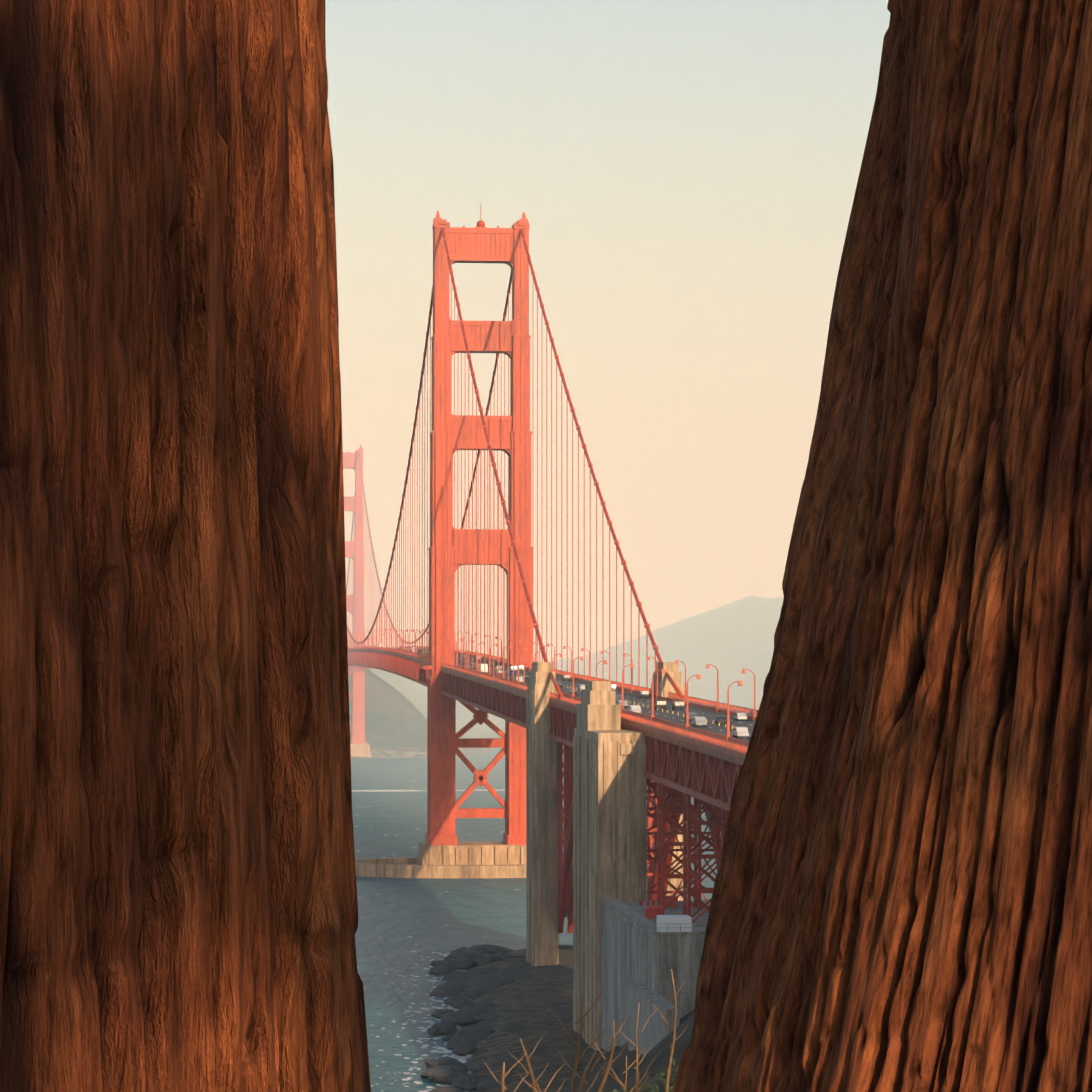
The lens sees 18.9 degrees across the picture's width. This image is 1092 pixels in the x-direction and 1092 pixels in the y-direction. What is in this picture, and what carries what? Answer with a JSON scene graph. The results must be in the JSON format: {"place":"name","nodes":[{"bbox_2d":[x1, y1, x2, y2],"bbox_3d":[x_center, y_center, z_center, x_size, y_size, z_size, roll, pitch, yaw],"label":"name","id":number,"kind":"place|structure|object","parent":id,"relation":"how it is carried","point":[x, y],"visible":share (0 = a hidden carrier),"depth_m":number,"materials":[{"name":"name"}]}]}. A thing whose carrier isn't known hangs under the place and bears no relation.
{"place":"outdoors","nodes":[
{"label":"outdoors","id":0,"kind":"place"},
{"bbox_2d":[406,649,488,662],"bbox_3d":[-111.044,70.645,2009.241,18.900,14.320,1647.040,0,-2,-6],"label":"cars","id":1,"kind":"object","parent":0,"point":[470,660],"depth_m":1270.55,"materials":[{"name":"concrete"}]},
{"bbox_2d":[351,748,720,1091],"bbox_3d":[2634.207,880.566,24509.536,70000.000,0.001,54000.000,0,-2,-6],"label":"sea water","id":2,"kind":"structure","parent":0,"point":[384,903],"depth_m":954.96,"materials":[{"name":"blue liquid"}]},
{"bbox_2d":[352,781,519,1091],"bbox_3d":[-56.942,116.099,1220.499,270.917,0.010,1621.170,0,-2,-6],"label":"sea foam","id":3,"kind":"object","parent":2,"relation":"on","point":[461,1059],"visible":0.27,"depth_m":671.49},
{"bbox_2d":[355,841,572,877],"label":"pier fender","id":4,"kind":"object","parent":2,"relation":"in","point":[460,864],"visible":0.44,"depth_m":1122.01,"materials":[{"name":"concrete"}]},
{"bbox_2d":[420,203,533,844],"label":"tower","id":5,"kind":"structure","parent":4,"relation":"on","point":[449,808],"depth_m":1134.05,"materials":[{"name":"red metal"}]},
{"bbox_2d":[346,228,682,698],"bbox_3d":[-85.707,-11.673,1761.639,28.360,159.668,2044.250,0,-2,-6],"label":"cables","id":6,"kind":"object","parent":5,"relation":"attached to","point":[670,679],"visible":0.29,"depth_m":997.38,"materials":[{"name":"paint"}]},
{"bbox_2d":[347,238,657,690],"bbox_3d":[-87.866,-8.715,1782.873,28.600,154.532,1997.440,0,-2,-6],"label":"suspender ropes","id":7,"kind":"object","parent":6,"relation":"hanging from","point":[371,598],"visible":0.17,"depth_m":1076.60,"materials":[{"name":"paint"}]},
{"bbox_2d":[348,596,783,757],"bbox_3d":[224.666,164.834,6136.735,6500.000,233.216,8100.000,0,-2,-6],"label":"hills","id":8,"kind":"structure","parent":0,"point":[394,700],"depth_m":3731.82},
{"bbox_2d":[350,743,370,755],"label":"pier","id":9,"kind":"structure","parent":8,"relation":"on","point":[365,745],"depth_m":2397.51,"materials":[{"name":"concrete"}]},
{"bbox_2d":[343,445,365,742],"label":"tower","id":10,"kind":"structure","parent":9,"relation":"on","point":[355,574],"depth_m":2407.39,"materials":[{"name":"red metal"}]},
{"bbox_2d":[404,648,732,728],"bbox_3d":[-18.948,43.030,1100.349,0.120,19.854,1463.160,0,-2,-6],"label":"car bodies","id":11,"kind":"object","parent":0,"point":[634,702],"visible":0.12,"depth_m":709.95,"materials":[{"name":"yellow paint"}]},
{"bbox_2d":[462,945,693,1091],"bbox_3d":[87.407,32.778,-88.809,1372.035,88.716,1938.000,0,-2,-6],"label":"presidio bluff ground","id":12,"kind":"structure","parent":0,"point":[545,997],"depth_m":614.32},
{"bbox_2d":[0,0,370,1091],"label":"tree trunk","id":13,"kind":"object","parent":12,"relation":"on","point":[178,898],"visible":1,"depth_m":1.97,"materials":[{"name":"brown plant"}]},
{"bbox_2d":[421,944,564,1091],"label":"shore rocks","id":14,"kind":"object","parent":12,"relation":"on","point":[467,992],"visible":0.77,"depth_m":675.92,"materials":[{"name":"grey stone"}]},
{"bbox_2d":[483,969,687,1091],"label":"bare branches","id":15,"kind":"object","parent":12,"relation":"on","point":[583,1080],"visible":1,"depth_m":16.27,"materials":[{"name":"brown plant"}]},
{"bbox_2d":[441,669,742,810],"bbox_3d":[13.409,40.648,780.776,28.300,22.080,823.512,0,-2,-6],"label":"stiffening truss","id":16,"kind":"object","parent":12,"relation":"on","point":[723,769],"visible":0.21,"depth_m":582.35,"materials":[{"name":"red metal"}]},
{"bbox_2d":[455,663,754,739],"bbox_3d":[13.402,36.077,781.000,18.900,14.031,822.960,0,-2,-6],"label":"roadway","id":17,"kind":"structure","parent":16,"relation":"on","point":[677,718],"depth_m":670.31,"materials":[{"name":"grey asphalt"}]},
{"bbox_2d":[398,648,750,741],"bbox_3d":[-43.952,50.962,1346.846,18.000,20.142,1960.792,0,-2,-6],"label":"cars","id":18,"kind":"object","parent":17,"relation":"on","point":[674,708],"visible":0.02,"depth_m":686.25,"materials":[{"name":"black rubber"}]},
{"bbox_2d":[478,660,515,674],"bbox_3d":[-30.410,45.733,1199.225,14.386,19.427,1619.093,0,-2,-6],"label":"car bodies","id":19,"kind":"object","parent":18,"relation":"on","point":[511,672],"visible":0.15,"depth_m":997.49,"materials":[{"name":"blue paint"}]},
{"bbox_2d":[377,646,706,724],"bbox_3d":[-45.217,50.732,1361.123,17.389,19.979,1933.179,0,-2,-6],"label":"cars","id":20,"kind":"object","parent":18,"relation":"on","point":[701,721],"visible":0.21,"depth_m":700.88,"materials":[{"name":"grey paint"}]},
{"bbox_2d":[394,646,697,718],"bbox_3d":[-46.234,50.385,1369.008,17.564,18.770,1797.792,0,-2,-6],"label":"cars","id":21,"kind":"object","parent":18,"relation":"on","point":[617,698],"visible":0.25,"depth_m":803.46,"materials":[{"name":"grey paint"}]},
{"bbox_2d":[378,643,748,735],"bbox_3d":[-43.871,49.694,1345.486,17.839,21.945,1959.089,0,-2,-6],"label":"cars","id":22,"kind":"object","parent":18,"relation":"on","point":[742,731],"visible":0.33,"depth_m":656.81,"materials":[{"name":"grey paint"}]},
{"bbox_2d":[411,646,746,738],"bbox_3d":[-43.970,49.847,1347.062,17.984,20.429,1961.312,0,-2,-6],"label":"car windows","id":23,"kind":"structure","parent":22,"relation":"attached to","point":[734,729],"depth_m":659.34,"materials":[{"name":"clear glass"}]},
{"bbox_2d":[526,662,684,1050],"bbox_3d":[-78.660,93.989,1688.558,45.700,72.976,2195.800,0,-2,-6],"label":"concrete pylons","id":24,"kind":"object","parent":12,"relation":"on","point":[614,779],"visible":0.42,"depth_m":617.66,"materials":[{"name":"beige concrete"}]},
{"bbox_2d":[348,646,757,764],"bbox_3d":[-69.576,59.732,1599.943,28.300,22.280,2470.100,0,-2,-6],"label":"deck railings","id":25,"kind":"object","parent":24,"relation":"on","point":[737,748],"visible":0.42,"depth_m":685.29,"materials":[{"name":"red metal"}]},
{"bbox_2d":[348,650,428,686],"bbox_3d":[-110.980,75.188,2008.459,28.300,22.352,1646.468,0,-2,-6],"label":"bridge deck","id":26,"kind":"structure","parent":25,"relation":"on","point":[411,669],"depth_m":1452.09,"materials":[{"name":"red metal"}]},
{"bbox_2d":[347,629,756,739],"bbox_3d":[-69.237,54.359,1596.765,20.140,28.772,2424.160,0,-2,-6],"label":"street lamps","id":27,"kind":"object","parent":25,"relation":"on","point":[740,683],"visible":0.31,"depth_m":754.57,"materials":[{"name":"metal"}]},
{"bbox_2d":[495,662,754,751],"bbox_3d":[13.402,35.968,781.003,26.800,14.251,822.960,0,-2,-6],"label":"sidewalks","id":28,"kind":"structure","parent":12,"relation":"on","point":[662,700],"depth_m":701.91,"materials":[{"name":"grey concrete"}]},
{"bbox_2d":[558,742,728,932],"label":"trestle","id":29,"kind":"object","parent":12,"relation":"on","point":[687,810],"visible":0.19,"depth_m":649.43,"materials":[{"name":"red metal"}]},
{"bbox_2d":[613,1059,678,1091],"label":"bluff scrub bushes","id":30,"kind":"object","parent":12,"relation":"on","point":[649,1087],"depth_m":93.92,"materials":[{"name":"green plant"}]},
{"bbox_2d":[601,900,710,1055],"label":"concrete abutment","id":31,"kind":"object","parent":12,"relation":"on","point":[616,973],"depth_m":531.86,"materials":[{"name":"concrete"}]},
{"bbox_2d":[605,893,706,931],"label":"platform railing","id":32,"kind":"object","parent":31,"relation":"on","point":[627,909],"visible":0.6,"depth_m":546.17,"materials":[{"name":"silver metal"}]},
{"bbox_2d":[639,896,677,920],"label":"red machinery","id":33,"kind":"object","parent":31,"relation":"on","point":[653,910],"visible":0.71,"depth_m":552.23,"materials":[{"name":"red metal"}]},
{"bbox_2d":[657,915,691,931],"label":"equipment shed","id":34,"kind":"structure","parent":31,"relation":"on","point":[661,919],"depth_m":527.10,"materials":[{"name":"white paint"}]},
{"bbox_2d":[672,0,1091,1091],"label":"tree trunk","id":35,"kind":"object","parent":12,"relation":"on","point":[904,906],"visible":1,"depth_m":6.34,"materials":[{"name":"brown plant"}]}
]}

